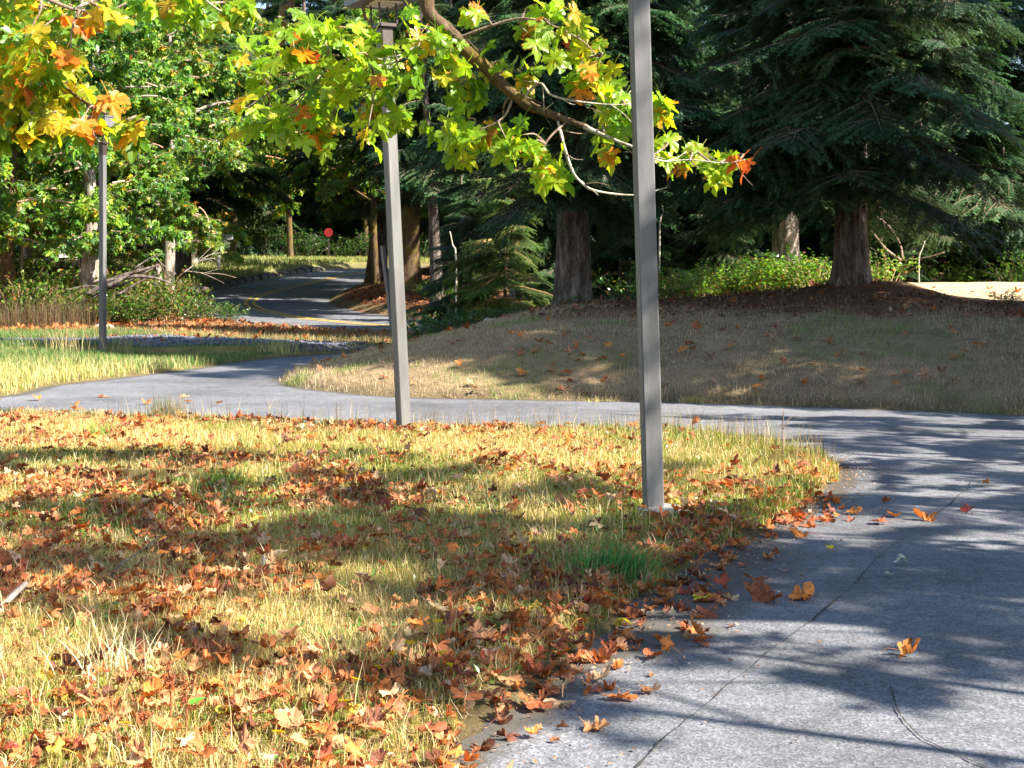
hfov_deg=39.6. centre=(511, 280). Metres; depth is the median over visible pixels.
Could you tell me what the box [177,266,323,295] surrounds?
stone kerb
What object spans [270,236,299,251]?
salal bush
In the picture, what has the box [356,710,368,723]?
fallen leaf
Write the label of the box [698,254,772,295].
salal bush
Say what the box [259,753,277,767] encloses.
fallen leaf
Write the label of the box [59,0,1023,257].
sky
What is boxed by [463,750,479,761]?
fallen leaf
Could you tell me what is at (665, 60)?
conifer tree
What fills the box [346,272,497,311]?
bank leaves
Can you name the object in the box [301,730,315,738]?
fallen leaf
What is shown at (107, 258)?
undergrowth bush
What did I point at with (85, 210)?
maple tree
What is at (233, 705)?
fallen leaf
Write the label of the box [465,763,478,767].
fallen leaf
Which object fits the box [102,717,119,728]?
fallen leaf
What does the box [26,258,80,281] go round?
undergrowth bush
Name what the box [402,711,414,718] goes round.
fallen leaf
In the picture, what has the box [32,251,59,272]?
undergrowth bush
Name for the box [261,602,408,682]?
grass tuft
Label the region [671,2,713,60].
conifer tree
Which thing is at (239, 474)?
grass tuft
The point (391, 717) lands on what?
fallen leaf
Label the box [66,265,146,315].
undergrowth bush
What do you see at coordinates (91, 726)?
fallen leaf
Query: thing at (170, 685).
dock plant
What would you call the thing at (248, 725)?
fallen leaf
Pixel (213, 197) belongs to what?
maple tree
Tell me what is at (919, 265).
standing dead sapling
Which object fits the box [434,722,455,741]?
fallen leaf
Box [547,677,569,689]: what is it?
fallen leaf
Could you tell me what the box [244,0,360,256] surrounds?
conifer tree
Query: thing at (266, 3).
conifer tree
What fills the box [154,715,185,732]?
fallen leaf
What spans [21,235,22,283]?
bare sapling
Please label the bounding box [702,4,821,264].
conifer tree
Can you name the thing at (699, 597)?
fallen leaf
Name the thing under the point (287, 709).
fallen leaf
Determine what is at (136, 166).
maple tree
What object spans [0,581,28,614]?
fallen stick
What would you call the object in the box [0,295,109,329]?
tall dry grass
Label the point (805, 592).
fallen leaf
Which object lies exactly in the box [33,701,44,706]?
fallen leaf
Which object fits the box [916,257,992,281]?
salal bush
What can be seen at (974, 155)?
young hemlock
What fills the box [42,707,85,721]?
fallen leaf
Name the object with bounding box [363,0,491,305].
fir tree
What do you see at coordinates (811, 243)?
young hemlock
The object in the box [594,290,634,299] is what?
salal bush
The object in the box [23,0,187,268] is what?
maple tree
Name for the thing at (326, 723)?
fallen leaf
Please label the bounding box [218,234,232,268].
road sign
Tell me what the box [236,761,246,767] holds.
fallen leaf
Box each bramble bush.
[0,264,76,307]
[0,270,70,323]
[0,278,74,313]
[5,266,86,317]
[54,284,132,320]
[57,274,113,313]
[63,287,164,322]
[94,303,145,325]
[98,287,135,316]
[107,296,163,323]
[113,276,212,322]
[118,265,199,315]
[119,304,168,321]
[120,265,195,317]
[158,281,217,320]
[180,296,227,318]
[196,301,250,321]
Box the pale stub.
[262,555,265,564]
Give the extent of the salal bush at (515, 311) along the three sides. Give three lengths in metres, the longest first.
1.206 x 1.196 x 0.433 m
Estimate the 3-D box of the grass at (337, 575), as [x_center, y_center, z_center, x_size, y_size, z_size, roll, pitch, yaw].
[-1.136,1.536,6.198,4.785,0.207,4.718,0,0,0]
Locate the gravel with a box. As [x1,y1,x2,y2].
[1,333,376,351]
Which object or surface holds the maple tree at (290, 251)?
on the ground at (480, 713)
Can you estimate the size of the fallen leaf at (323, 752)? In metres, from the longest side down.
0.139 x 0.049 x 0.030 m
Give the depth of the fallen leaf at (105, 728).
4.71 m
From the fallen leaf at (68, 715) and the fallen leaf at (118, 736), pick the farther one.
the fallen leaf at (68, 715)
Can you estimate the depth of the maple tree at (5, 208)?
44.49 m
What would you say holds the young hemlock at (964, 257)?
on the ground at (480, 713)
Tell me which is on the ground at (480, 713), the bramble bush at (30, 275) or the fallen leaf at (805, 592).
the bramble bush at (30, 275)
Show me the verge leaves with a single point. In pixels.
(203, 322)
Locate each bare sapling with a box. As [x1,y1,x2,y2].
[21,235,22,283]
[68,169,75,290]
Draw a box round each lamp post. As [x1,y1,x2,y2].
[87,115,117,353]
[344,0,418,430]
[628,0,680,517]
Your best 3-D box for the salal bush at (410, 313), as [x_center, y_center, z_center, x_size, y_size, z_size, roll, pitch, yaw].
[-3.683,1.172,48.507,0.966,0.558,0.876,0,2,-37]
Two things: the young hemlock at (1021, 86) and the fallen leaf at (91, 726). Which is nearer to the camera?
the fallen leaf at (91, 726)
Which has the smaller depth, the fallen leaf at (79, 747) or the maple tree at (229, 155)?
the fallen leaf at (79, 747)
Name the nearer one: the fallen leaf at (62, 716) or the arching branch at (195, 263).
the fallen leaf at (62, 716)
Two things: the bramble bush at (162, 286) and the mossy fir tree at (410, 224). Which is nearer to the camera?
the bramble bush at (162, 286)
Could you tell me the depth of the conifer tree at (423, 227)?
59.60 m
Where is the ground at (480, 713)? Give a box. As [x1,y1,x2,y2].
[0,257,1023,767]
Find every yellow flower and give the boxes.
[120,721,132,733]
[271,730,285,750]
[352,677,360,703]
[388,650,398,666]
[404,640,415,685]
[432,619,442,641]
[436,650,446,679]
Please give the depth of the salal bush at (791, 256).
29.83 m
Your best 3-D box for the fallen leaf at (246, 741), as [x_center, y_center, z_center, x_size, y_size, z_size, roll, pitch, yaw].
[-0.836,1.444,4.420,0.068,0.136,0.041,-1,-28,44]
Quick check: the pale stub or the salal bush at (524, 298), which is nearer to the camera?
the pale stub
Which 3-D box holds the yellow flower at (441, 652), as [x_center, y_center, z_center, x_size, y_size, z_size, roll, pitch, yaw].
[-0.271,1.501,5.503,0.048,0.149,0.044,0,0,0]
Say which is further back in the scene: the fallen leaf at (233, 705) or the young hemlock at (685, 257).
the young hemlock at (685, 257)
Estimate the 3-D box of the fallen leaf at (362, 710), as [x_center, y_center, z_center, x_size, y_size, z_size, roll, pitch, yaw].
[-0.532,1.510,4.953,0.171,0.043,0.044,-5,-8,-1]
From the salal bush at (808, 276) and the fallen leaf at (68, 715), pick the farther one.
the salal bush at (808, 276)
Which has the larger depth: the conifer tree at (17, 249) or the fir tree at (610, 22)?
the conifer tree at (17, 249)
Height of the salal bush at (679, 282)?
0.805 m
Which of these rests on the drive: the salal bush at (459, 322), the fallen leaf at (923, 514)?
the fallen leaf at (923, 514)
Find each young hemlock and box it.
[410,175,502,328]
[438,157,553,325]
[507,228,602,301]
[589,144,697,299]
[615,188,734,283]
[662,176,769,276]
[666,234,764,283]
[760,212,868,273]
[800,223,934,280]
[869,161,966,282]
[934,79,1023,281]
[947,147,1023,281]
[986,47,1023,199]
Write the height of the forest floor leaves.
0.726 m
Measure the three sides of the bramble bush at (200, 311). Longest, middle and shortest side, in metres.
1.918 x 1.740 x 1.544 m
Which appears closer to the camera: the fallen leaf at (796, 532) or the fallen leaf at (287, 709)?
the fallen leaf at (287, 709)
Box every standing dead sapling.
[450,231,456,315]
[659,203,663,286]
[918,241,924,283]
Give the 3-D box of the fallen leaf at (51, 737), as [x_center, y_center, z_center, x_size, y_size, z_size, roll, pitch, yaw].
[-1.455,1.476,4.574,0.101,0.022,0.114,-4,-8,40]
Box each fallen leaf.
[0,701,20,707]
[0,707,18,722]
[0,736,7,753]
[0,751,20,766]
[2,741,18,750]
[4,700,31,718]
[4,703,20,713]
[9,736,25,757]
[16,754,27,761]
[25,729,45,743]
[27,731,45,743]
[28,746,41,766]
[30,739,52,748]
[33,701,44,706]
[35,755,47,764]
[38,707,72,720]
[40,729,53,735]
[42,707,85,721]
[44,733,70,744]
[46,735,77,753]
[53,701,73,717]
[53,724,81,747]
[54,729,68,736]
[55,709,68,721]
[62,741,88,756]
[64,738,82,748]
[65,738,87,753]
[73,733,98,751]
[73,734,82,745]
[74,745,99,762]
[75,763,103,767]
[78,708,102,716]
[78,721,100,732]
[93,724,101,732]
[96,713,109,722]
[98,724,114,731]
[100,696,122,720]
[100,708,128,720]
[101,730,108,739]
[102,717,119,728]
[111,729,130,753]
[113,738,146,755]
[116,736,129,744]
[118,747,160,764]
[125,711,144,726]
[134,758,152,767]
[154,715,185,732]
[158,741,192,751]
[172,741,217,757]
[173,731,194,749]
[187,717,217,735]
[188,703,196,710]
[188,726,204,751]
[198,726,213,733]
[215,703,238,714]
[217,701,240,721]
[222,721,236,735]
[223,699,246,709]
[226,749,236,753]
[227,720,252,730]
[230,692,254,727]
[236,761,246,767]
[237,721,255,756]
[240,706,262,714]
[248,713,260,727]
[253,706,271,713]
[258,715,289,731]
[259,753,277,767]
[263,712,289,729]
[267,758,304,767]
[271,748,281,755]
[274,707,322,733]
[275,742,292,758]
[279,707,323,723]
[285,732,317,744]
[292,758,321,767]
[293,718,318,727]
[298,755,308,762]
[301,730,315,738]
[302,754,334,767]
[303,722,327,732]
[305,743,316,750]
[310,737,332,748]
[310,742,329,762]
[311,701,324,712]
[312,707,322,719]
[313,739,338,758]
[315,759,340,767]
[321,722,336,742]
[322,734,358,749]
[324,712,334,732]
[334,722,342,727]
[338,700,352,710]
[341,704,393,728]
[342,706,382,718]
[342,734,365,766]
[342,765,357,767]
[343,699,362,716]
[344,736,365,746]
[345,755,361,762]
[346,712,359,722]
[346,759,376,767]
[348,716,373,729]
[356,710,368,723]
[356,715,369,729]
[357,721,399,735]
[365,747,395,764]
[370,732,388,741]
[382,711,396,722]
[385,752,396,756]
[388,759,404,766]
[398,759,411,767]
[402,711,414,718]
[407,752,422,767]
[409,737,425,752]
[410,721,446,733]
[425,747,439,765]
[433,738,447,745]
[433,758,452,766]
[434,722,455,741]
[434,731,452,743]
[438,764,452,767]
[439,756,463,767]
[445,744,481,760]
[447,721,462,739]
[447,740,460,749]
[450,700,474,711]
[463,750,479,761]
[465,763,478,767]
[469,738,494,750]
[471,745,480,753]
[518,691,553,708]
[524,726,549,734]
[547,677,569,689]
[549,737,560,740]
[614,618,631,626]
[643,648,662,657]
[653,633,676,640]
[692,594,711,599]
[743,572,774,585]
[743,581,798,606]
[787,526,824,537]
[788,581,814,600]
[847,506,862,513]
[871,517,887,521]
[887,511,901,515]
[891,636,919,656]
[894,553,906,561]
[913,508,936,521]
[959,503,973,512]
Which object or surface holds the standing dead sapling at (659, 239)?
on the ground at (480, 713)
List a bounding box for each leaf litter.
[0,406,890,594]
[0,549,738,741]
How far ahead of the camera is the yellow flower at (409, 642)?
5.45 m
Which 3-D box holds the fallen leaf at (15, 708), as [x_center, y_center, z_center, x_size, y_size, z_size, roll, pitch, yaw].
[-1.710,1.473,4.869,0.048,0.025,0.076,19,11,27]
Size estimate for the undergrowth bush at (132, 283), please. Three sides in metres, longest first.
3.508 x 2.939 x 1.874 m
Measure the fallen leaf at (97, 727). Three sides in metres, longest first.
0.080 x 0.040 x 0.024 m
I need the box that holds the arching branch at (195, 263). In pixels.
[153,250,226,273]
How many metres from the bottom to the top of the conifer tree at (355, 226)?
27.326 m
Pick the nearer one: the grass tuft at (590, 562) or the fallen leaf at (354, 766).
the fallen leaf at (354, 766)
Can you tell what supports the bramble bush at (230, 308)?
on the ground at (480, 713)
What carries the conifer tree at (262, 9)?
on the ground at (480, 713)
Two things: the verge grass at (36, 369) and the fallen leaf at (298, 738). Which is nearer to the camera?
the fallen leaf at (298, 738)
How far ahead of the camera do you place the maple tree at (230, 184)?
59.12 m
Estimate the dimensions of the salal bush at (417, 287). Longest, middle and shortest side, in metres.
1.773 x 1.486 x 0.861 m
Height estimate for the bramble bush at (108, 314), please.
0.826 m
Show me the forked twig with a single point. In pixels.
(118, 566)
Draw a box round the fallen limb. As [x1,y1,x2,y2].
[870,215,944,260]
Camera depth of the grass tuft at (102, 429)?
13.82 m
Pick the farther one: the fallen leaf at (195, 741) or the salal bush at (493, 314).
the salal bush at (493, 314)
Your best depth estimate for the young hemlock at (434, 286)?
38.82 m
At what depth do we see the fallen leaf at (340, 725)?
4.72 m
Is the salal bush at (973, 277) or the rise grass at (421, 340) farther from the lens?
the salal bush at (973, 277)
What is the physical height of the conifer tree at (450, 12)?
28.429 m
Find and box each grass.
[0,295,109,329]
[0,324,310,395]
[0,405,841,544]
[0,524,718,767]
[2,319,418,353]
[113,254,429,295]
[279,279,1023,414]
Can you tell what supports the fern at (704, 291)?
on the ground at (480, 713)
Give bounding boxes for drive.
[0,353,1023,767]
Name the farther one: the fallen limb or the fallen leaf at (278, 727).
the fallen limb
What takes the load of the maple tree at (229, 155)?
on the ground at (480, 713)
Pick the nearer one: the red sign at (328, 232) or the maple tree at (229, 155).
the maple tree at (229, 155)
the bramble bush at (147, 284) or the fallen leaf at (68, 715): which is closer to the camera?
the fallen leaf at (68, 715)
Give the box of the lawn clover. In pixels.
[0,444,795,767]
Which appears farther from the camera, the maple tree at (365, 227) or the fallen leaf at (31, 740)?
the maple tree at (365, 227)
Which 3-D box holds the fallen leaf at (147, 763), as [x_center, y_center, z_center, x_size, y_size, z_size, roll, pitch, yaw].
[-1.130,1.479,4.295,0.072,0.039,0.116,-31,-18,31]
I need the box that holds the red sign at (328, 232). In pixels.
[324,228,332,256]
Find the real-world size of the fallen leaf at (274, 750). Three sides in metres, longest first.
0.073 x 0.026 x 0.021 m
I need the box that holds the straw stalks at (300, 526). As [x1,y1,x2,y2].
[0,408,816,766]
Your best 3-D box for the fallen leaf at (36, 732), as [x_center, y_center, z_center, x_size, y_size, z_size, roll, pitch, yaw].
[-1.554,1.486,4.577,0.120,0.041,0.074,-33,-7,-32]
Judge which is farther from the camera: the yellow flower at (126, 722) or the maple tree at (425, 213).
the maple tree at (425, 213)
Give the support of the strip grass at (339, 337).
on the ground at (480, 713)
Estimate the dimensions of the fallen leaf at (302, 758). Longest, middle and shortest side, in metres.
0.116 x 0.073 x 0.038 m
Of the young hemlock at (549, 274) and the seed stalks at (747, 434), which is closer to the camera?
the seed stalks at (747, 434)
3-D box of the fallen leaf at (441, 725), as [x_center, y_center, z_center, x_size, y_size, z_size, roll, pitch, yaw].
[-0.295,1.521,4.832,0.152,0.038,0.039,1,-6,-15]
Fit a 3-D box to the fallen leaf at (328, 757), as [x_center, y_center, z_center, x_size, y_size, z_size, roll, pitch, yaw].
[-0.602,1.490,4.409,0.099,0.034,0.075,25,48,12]
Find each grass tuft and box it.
[30,321,95,354]
[39,614,183,688]
[76,418,120,439]
[97,324,153,354]
[143,393,203,418]
[193,460,259,487]
[233,418,266,450]
[237,335,309,354]
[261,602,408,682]
[564,531,694,584]
[566,540,622,571]
[578,395,616,401]
[675,394,718,402]
[759,472,822,495]
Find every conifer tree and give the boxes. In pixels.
[0,241,66,257]
[140,4,300,256]
[242,32,282,240]
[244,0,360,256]
[255,0,283,44]
[256,0,300,42]
[257,0,309,230]
[262,0,323,22]
[281,0,345,239]
[303,11,421,257]
[316,0,342,19]
[419,10,503,263]
[419,10,508,249]
[420,0,476,255]
[593,3,697,274]
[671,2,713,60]
[678,0,758,243]
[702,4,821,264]
[886,0,1023,280]
[934,0,1023,173]
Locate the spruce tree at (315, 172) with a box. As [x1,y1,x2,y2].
[274,0,442,277]
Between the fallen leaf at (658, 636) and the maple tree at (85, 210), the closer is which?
the fallen leaf at (658, 636)
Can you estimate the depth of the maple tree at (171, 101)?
45.98 m
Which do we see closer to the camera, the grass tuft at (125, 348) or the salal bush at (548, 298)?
the grass tuft at (125, 348)
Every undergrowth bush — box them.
[0,252,78,300]
[0,253,75,302]
[15,255,63,279]
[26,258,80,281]
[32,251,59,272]
[34,279,72,309]
[35,252,138,279]
[48,272,78,303]
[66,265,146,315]
[107,268,159,308]
[112,260,138,278]
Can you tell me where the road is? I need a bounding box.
[180,266,425,331]
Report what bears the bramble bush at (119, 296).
on the ground at (480, 713)
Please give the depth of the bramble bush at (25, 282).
41.49 m
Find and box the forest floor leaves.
[523,277,1023,318]
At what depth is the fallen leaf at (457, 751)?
4.73 m
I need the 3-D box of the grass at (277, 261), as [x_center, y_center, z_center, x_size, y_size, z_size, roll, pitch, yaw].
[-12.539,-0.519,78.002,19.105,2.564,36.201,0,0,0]
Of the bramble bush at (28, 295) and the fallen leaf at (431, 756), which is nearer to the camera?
the fallen leaf at (431, 756)
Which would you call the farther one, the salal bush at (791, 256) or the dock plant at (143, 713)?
the salal bush at (791, 256)
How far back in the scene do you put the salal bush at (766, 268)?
28.84 m
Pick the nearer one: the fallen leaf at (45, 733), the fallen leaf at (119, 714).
the fallen leaf at (45, 733)
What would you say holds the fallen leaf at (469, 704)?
on the ground at (480, 713)
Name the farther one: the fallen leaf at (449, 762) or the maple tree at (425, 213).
the maple tree at (425, 213)
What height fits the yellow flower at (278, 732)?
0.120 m
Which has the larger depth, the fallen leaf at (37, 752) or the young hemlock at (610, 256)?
the young hemlock at (610, 256)
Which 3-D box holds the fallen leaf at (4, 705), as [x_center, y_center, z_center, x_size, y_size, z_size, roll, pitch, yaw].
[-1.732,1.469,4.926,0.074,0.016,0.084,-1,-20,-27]
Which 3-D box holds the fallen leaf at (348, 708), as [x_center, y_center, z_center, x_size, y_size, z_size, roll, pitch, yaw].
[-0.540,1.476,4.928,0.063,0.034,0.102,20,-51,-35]
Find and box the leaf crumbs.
[437,446,968,767]
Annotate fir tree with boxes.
[327,4,473,293]
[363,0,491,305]
[398,0,625,308]
[412,0,733,306]
[546,0,751,281]
[660,0,1023,286]
[664,0,833,288]
[764,0,1023,281]
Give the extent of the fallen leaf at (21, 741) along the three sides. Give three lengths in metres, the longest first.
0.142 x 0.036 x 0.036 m
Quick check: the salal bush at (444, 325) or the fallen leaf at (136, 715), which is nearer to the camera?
the fallen leaf at (136, 715)
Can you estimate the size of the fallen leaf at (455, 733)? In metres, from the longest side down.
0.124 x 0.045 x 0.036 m
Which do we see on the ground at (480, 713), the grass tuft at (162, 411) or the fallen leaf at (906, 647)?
the grass tuft at (162, 411)
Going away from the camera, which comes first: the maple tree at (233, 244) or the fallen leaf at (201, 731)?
the fallen leaf at (201, 731)
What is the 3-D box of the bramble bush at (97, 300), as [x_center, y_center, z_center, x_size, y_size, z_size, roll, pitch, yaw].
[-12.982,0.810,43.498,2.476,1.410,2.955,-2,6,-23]
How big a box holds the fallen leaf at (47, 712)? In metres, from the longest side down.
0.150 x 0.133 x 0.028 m
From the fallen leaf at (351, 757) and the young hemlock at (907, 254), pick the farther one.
the young hemlock at (907, 254)
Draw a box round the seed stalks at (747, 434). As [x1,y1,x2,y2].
[107,394,836,469]
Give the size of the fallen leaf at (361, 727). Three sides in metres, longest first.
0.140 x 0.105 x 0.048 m
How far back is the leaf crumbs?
7.69 m
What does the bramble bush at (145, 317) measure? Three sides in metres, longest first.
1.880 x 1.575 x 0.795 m
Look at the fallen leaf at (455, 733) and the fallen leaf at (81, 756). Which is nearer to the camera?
the fallen leaf at (81, 756)
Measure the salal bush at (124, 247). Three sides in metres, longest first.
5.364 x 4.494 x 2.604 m
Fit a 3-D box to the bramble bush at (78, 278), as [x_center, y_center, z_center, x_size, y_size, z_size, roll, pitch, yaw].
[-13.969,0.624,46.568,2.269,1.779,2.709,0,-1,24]
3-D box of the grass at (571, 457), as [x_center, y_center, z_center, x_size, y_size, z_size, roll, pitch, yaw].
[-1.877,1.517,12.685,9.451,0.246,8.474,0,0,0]
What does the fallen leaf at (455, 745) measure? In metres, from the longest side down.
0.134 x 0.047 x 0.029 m
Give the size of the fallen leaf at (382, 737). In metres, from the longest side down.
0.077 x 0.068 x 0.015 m
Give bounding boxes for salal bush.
[110,225,143,256]
[124,233,152,258]
[244,221,305,255]
[251,223,300,249]
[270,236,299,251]
[272,228,335,257]
[282,235,323,256]
[318,234,363,256]
[344,232,387,256]
[353,232,387,255]
[358,238,387,257]
[406,307,417,319]
[406,308,456,338]
[408,278,429,297]
[411,316,465,334]
[420,230,446,257]
[420,301,470,335]
[420,314,481,332]
[422,278,457,300]
[440,317,476,328]
[442,304,484,322]
[452,309,495,324]
[474,308,518,319]
[484,287,552,315]
[487,299,541,315]
[530,283,595,303]
[591,257,670,299]
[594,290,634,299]
[608,282,662,299]
[628,264,711,298]
[658,264,707,297]
[660,262,735,297]
[673,263,754,296]
[689,254,762,294]
[690,263,736,291]
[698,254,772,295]
[705,249,785,294]
[729,263,779,291]
[739,244,827,288]
[739,259,802,290]
[754,255,822,288]
[758,257,831,288]
[771,254,830,278]
[778,255,831,287]
[794,262,828,286]
[870,245,920,281]
[897,256,968,282]
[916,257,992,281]
[922,261,1005,281]
[966,250,1023,281]
[1014,250,1023,279]
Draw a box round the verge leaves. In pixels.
[0,314,474,348]
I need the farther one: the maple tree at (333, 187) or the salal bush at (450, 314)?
the maple tree at (333, 187)
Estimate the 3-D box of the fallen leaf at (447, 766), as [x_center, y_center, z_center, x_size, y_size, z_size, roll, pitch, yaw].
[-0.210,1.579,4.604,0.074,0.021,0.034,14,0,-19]
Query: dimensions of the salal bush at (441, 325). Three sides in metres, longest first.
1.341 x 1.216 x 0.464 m
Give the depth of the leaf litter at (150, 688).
5.93 m
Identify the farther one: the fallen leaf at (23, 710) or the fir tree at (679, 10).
the fir tree at (679, 10)
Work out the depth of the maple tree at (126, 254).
57.03 m
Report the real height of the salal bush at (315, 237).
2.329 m
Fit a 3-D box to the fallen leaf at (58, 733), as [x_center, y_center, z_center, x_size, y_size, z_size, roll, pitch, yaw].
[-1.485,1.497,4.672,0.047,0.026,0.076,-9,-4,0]
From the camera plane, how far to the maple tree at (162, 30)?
55.02 m
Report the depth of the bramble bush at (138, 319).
42.95 m
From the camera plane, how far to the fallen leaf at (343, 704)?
4.93 m
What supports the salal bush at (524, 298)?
on the ground at (480, 713)
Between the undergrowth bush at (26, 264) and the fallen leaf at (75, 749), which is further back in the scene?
the undergrowth bush at (26, 264)
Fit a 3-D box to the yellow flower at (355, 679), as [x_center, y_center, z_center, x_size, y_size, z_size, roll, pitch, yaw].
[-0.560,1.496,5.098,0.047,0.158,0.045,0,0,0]
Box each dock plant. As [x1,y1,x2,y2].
[137,706,153,737]
[162,661,174,716]
[178,673,205,735]
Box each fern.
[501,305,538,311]
[536,295,593,304]
[658,289,689,297]
[683,288,719,295]
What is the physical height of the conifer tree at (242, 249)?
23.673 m
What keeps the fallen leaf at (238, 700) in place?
on the ground at (480, 713)
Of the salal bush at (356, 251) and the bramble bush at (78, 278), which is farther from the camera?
the salal bush at (356, 251)
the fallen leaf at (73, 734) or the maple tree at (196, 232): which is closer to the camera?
the fallen leaf at (73, 734)
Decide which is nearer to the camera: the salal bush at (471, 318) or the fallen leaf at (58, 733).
the fallen leaf at (58, 733)
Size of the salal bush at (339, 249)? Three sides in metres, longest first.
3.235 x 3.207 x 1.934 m
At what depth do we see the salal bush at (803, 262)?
32.04 m
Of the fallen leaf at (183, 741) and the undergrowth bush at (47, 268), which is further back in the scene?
the undergrowth bush at (47, 268)
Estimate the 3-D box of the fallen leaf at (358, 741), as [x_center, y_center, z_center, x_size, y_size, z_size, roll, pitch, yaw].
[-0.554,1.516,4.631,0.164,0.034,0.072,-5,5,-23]
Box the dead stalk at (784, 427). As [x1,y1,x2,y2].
[782,410,795,453]
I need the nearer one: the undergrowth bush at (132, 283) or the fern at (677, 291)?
the fern at (677, 291)
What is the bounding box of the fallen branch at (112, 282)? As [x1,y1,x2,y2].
[65,252,171,305]
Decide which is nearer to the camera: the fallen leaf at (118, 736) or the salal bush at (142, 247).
the fallen leaf at (118, 736)
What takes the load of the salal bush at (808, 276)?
on the ground at (480, 713)
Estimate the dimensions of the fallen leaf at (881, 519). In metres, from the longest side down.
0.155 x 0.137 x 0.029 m
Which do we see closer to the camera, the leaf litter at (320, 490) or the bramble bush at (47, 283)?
the leaf litter at (320, 490)
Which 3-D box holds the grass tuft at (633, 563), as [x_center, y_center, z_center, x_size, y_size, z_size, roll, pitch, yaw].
[0.603,1.431,7.394,0.721,0.269,0.451,0,0,0]
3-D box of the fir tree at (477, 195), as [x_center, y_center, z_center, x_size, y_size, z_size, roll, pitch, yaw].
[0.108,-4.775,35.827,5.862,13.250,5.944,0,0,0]
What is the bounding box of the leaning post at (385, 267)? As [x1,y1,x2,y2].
[380,246,391,332]
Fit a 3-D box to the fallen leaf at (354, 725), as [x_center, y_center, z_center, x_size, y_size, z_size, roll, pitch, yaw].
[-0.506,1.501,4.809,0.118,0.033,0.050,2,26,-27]
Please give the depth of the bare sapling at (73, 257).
49.88 m
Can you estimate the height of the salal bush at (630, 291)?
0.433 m
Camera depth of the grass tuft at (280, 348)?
30.07 m
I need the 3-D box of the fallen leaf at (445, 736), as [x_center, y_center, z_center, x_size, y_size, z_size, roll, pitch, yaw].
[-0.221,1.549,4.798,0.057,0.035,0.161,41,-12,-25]
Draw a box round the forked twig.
[108,536,159,587]
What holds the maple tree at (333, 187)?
on the ground at (480, 713)
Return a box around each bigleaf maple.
[0,0,261,163]
[223,0,757,202]
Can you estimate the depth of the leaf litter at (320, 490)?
9.55 m
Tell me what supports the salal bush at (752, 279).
on the ground at (480, 713)
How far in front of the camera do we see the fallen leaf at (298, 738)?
4.59 m
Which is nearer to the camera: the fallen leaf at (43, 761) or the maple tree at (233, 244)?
the fallen leaf at (43, 761)
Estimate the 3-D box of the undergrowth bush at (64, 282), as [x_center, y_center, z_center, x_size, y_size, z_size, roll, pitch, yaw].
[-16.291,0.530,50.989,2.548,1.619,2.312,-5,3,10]
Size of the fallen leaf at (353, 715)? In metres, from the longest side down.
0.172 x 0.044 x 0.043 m
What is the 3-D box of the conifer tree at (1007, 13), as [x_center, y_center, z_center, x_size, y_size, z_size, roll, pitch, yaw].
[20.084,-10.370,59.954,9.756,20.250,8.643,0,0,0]
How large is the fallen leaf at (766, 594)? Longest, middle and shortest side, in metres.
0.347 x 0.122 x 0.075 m
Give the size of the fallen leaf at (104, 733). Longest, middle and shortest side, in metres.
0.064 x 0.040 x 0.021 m
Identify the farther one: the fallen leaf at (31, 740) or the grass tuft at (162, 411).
the grass tuft at (162, 411)
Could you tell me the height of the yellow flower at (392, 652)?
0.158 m
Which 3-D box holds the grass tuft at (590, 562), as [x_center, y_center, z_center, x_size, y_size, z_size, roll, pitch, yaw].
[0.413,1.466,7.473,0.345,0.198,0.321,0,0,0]
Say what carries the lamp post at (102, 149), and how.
on the ground at (480, 713)
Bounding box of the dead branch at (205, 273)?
[187,269,235,282]
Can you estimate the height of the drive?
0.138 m
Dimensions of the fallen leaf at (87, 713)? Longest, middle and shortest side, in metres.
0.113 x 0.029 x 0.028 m
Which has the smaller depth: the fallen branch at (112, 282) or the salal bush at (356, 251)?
the fallen branch at (112, 282)
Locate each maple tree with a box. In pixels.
[0,0,124,236]
[0,0,222,312]
[0,13,155,309]
[0,49,95,258]
[7,2,113,232]
[14,243,45,257]
[17,0,220,268]
[20,0,253,309]
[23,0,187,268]
[23,9,173,248]
[51,25,291,297]
[54,28,273,310]
[107,25,275,274]
[108,0,295,281]
[144,19,306,270]
[191,41,311,264]
[216,55,323,258]
[253,7,458,282]
[255,14,311,257]
[265,20,451,284]
[327,49,402,256]
[328,21,480,218]

